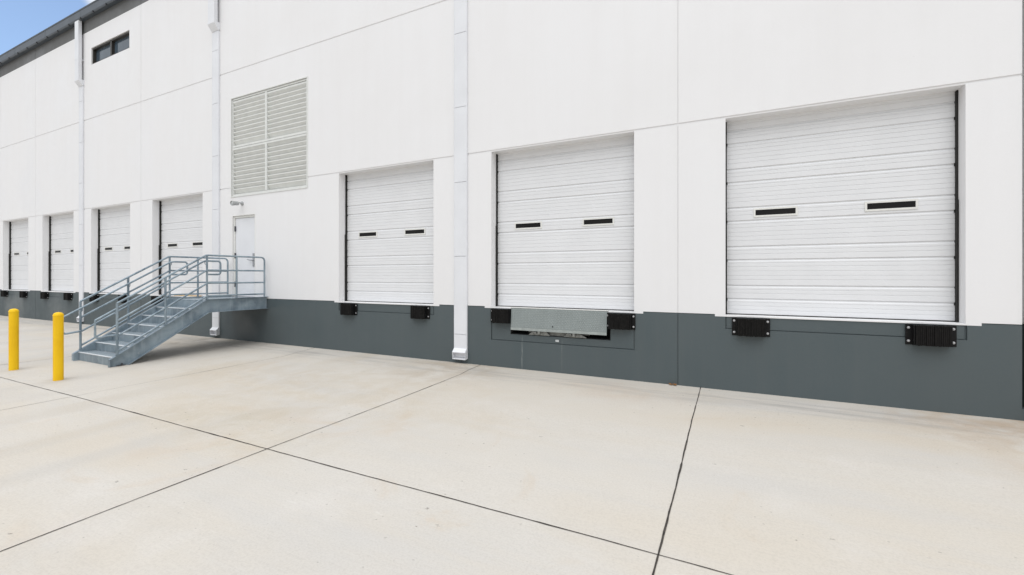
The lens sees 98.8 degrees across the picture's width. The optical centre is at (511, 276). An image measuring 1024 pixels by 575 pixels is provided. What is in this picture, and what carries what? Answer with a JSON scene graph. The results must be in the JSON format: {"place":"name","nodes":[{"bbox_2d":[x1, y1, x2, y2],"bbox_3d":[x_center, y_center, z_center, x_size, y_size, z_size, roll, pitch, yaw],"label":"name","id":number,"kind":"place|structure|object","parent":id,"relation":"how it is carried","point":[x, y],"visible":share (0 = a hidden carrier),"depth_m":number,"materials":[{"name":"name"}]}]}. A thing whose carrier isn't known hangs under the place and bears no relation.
{"place":"outdoors","nodes":[
{"label":"outdoors","id":0,"kind":"place"},
{"bbox_2d":[0,0,94,54],"label":"sky","id":1,"kind":"structure","parent":0,"point":[20,20],"materials":[{"name":"blue"}]},
{"bbox_2d":[64,254,267,367],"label":"steel staircase","id":2,"kind":"structure","parent":0,"point":[170,316],"depth_m":9.92,"materials":[{"name":"grey metal"}]},
{"bbox_2d":[0,296,1023,574],"bbox_3d":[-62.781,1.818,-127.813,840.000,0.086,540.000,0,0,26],"label":"ground","id":3,"kind":"structure","parent":0,"point":[782,486],"depth_m":4.04,"materials":[{"name":"concrete"}]},
{"bbox_2d":[8,309,18,370],"bbox_3d":[-9.649,1.222,8.505,0.143,1.186,0.143,0,0,26],"label":"bollard","id":4,"kind":"object","parent":3,"relation":"on","point":[13,339],"visible":1,"depth_m":8.46,"materials":[{"name":"yellow metal"}]},
{"bbox_2d":[52,312,63,380],"bbox_3d":[-7.921,1.222,7.668,0.143,1.186,0.143,0,0,26],"label":"bollard","id":5,"kind":"object","parent":3,"relation":"on","point":[58,346],"visible":1,"depth_m":7.62,"materials":[{"name":"yellow metal"}]},
{"bbox_2d":[1,366,476,550],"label":"paving joint","id":6,"kind":"object","parent":3,"relation":"on","point":[202,473],"visible":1,"depth_m":3.95,"materials":[{"name":"grey concrete"}]},
{"bbox_2d":[1,377,731,574],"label":"paving joint","id":7,"kind":"object","parent":3,"relation":"on","point":[406,486],"visible":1,"depth_m":3.70,"materials":[{"name":"grey concrete"}]},
{"bbox_2d":[0,0,1023,420],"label":"warehouse","id":8,"kind":"structure","parent":3,"relation":"on","point":[832,190],"depth_m":8.18,"materials":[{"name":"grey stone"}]},
{"bbox_2d":[1,290,7,296],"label":"dock bumper","id":9,"kind":"object","parent":8,"relation":"attached to","point":[4,293],"visible":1,"depth_m":19.39,"materials":[{"name":"rubber"}]},
{"bbox_2d":[9,220,27,289],"bbox_3d":[-21.452,-0.945,19.267,2.759,3.108,0.118,0,0,26],"label":"overhead door","id":10,"kind":"structure","parent":8,"relation":"in","point":[18,230],"depth_m":19.50,"materials":[{"name":"white metal"}]},
{"bbox_2d":[19,291,26,297],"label":"dock bumper","id":11,"kind":"object","parent":8,"relation":"attached to","point":[22,294],"visible":1,"depth_m":18.48,"materials":[{"name":"rubber"}]},
{"bbox_2d":[40,292,48,298],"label":"dock bumper","id":12,"kind":"object","parent":8,"relation":"attached to","point":[44,295],"visible":1,"depth_m":17.56,"materials":[{"name":"rubber"}]},
{"bbox_2d":[49,213,73,291],"bbox_3d":[-17.721,-0.945,17.435,2.759,3.108,0.118,0,0,26],"label":"overhead door","id":13,"kind":"structure","parent":8,"relation":"in","point":[61,227],"depth_m":17.62,"materials":[{"name":"white metal"}]},
{"bbox_2d":[63,293,71,299],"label":"dock bumper","id":14,"kind":"object","parent":8,"relation":"attached to","point":[67,296],"visible":1,"depth_m":16.65,"materials":[{"name":"rubber"}]},
{"bbox_2d":[89,294,98,301],"bbox_3d":[-15.051,0.775,15.793,0.510,0.273,0.116,0,0,26],"label":"dock bumper","id":15,"kind":"object","parent":8,"relation":"attached to","point":[94,297],"visible":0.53,"depth_m":15.72,"materials":[{"name":"rubber"}]},
{"bbox_2d":[93,31,128,63],"bbox_3d":[-14.064,-8.000,15.484,2.698,0.609,0.125,0,0,26],"label":"window","id":16,"kind":"structure","parent":8,"relation":"in","point":[120,43],"depth_m":15.46,"materials":[{"name":"black glass"}]},
{"bbox_2d":[97,205,129,293],"bbox_3d":[-13.989,-0.945,15.602,2.759,3.108,0.118,0,0,26],"label":"overhead door","id":17,"kind":"structure","parent":8,"relation":"in","point":[113,251],"depth_m":15.77,"materials":[{"name":"white metal"}]},
{"bbox_2d":[118,295,126,302],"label":"dock bumper","id":18,"kind":"object","parent":8,"relation":"attached to","point":[123,297],"visible":0.59,"depth_m":14.79,"materials":[{"name":"rubber"}]},
{"bbox_2d":[151,296,161,304],"bbox_3d":[-11.319,0.775,13.961,0.510,0.273,0.116,0,0,26],"label":"dock bumper","id":19,"kind":"object","parent":8,"relation":"attached to","point":[153,297],"visible":0.62,"depth_m":13.90,"materials":[{"name":"rubber"}]},
{"bbox_2d":[159,195,202,295],"bbox_3d":[-10.258,-0.945,13.769,2.759,3.108,0.118,0,0,26],"label":"overhead door","id":20,"kind":"structure","parent":8,"relation":"in","point":[180,220],"depth_m":13.86,"materials":[{"name":"white metal"}]},
{"bbox_2d":[230,201,243,205],"bbox_3d":[-7.506,-1.983,11.982,0.132,0.160,0.306,0,0,26],"label":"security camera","id":21,"kind":"object","parent":8,"relation":"attached to","point":[232,203],"visible":1,"depth_m":11.90,"materials":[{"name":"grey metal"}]},
{"bbox_2d":[234,217,254,296],"bbox_3d":[-7.370,-0.528,12.128,0.904,2.176,0.126,0,0,26],"label":"entry door","id":22,"kind":"structure","parent":8,"relation":"in","point":[244,228],"depth_m":12.15,"materials":[{"name":"white metal"}]},
{"bbox_2d":[340,303,356,314],"bbox_3d":[-3.857,0.775,10.295,0.510,0.273,0.116,0,0,26],"label":"dock bumper","id":23,"kind":"object","parent":8,"relation":"attached to","point":[348,308],"visible":1,"depth_m":10.23,"materials":[{"name":"rubber"}]},
{"bbox_2d":[345,164,432,303],"bbox_3d":[-2.796,-0.945,10.104,2.759,3.108,0.118,0,0,26],"label":"overhead door","id":24,"kind":"structure","parent":8,"relation":"in","point":[389,213],"depth_m":10.12,"materials":[{"name":"white metal"}]},
{"bbox_2d":[410,306,429,318],"bbox_3d":[-1.996,0.775,9.381,0.510,0.273,0.116,0,0,26],"label":"dock bumper","id":25,"kind":"object","parent":8,"relation":"attached to","point":[419,312],"visible":1,"depth_m":9.32,"materials":[{"name":"rubber"}]},
{"bbox_2d":[491,309,510,323],"bbox_3d":[-0.214,0.775,8.506,0.510,0.273,0.116,0,0,26],"label":"dock bumper","id":26,"kind":"object","parent":8,"relation":"attached to","point":[502,316],"visible":1,"depth_m":8.45,"materials":[{"name":"rubber"}]},
{"bbox_2d":[511,307,610,341],"bbox_3d":[0.915,0.903,8.214,1.936,0.609,0.477,0,0,26],"label":"dock leveler","id":27,"kind":"object","parent":8,"relation":"attached to","point":[577,323],"visible":0.99,"depth_m":8.01,"materials":[{"name":"metal"}]},
{"bbox_2d":[496,136,633,310],"bbox_3d":[0.935,-0.945,8.271,2.759,3.108,0.118,0,0,26],"label":"overhead door","id":28,"kind":"structure","parent":8,"relation":"in","point":[565,214],"depth_m":8.23,"materials":[{"name":"white metal"}]},
{"bbox_2d":[607,313,634,329],"bbox_3d":[1.837,0.775,7.498,0.510,0.273,0.116,0,0,26],"label":"dock bumper","id":29,"kind":"object","parent":8,"relation":"attached to","point":[615,321],"visible":1,"depth_m":7.45,"materials":[{"name":"rubber"}]},
{"bbox_2d":[732,317,769,336],"bbox_3d":[3.605,0.775,6.630,0.510,0.273,0.116,0,0,26],"label":"dock bumper","id":30,"kind":"object","parent":8,"relation":"attached to","point":[749,327],"visible":1,"depth_m":6.59,"materials":[{"name":"black rubber"}]},
{"bbox_2d":[726,90,958,321],"bbox_3d":[4.666,-0.945,6.438,2.759,3.108,0.118,0,0,26],"label":"overhead door","id":31,"kind":"structure","parent":8,"relation":"in","point":[848,211],"depth_m":6.36,"materials":[{"name":"white metal"}]},
{"bbox_2d":[905,324,956,346],"bbox_3d":[5.467,0.775,5.715,0.510,0.273,0.116,0,0,26],"label":"dock bumper","id":32,"kind":"object","parent":8,"relation":"attached to","point":[932,335],"visible":1,"depth_m":5.69,"materials":[{"name":"rubber"}]},
{"bbox_2d":[652,387,700,574],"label":"paving joint","id":33,"kind":"object","parent":3,"relation":"on","point":[663,534],"visible":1,"depth_m":3.54,"materials":[{"name":"grey concrete"}]}
]}

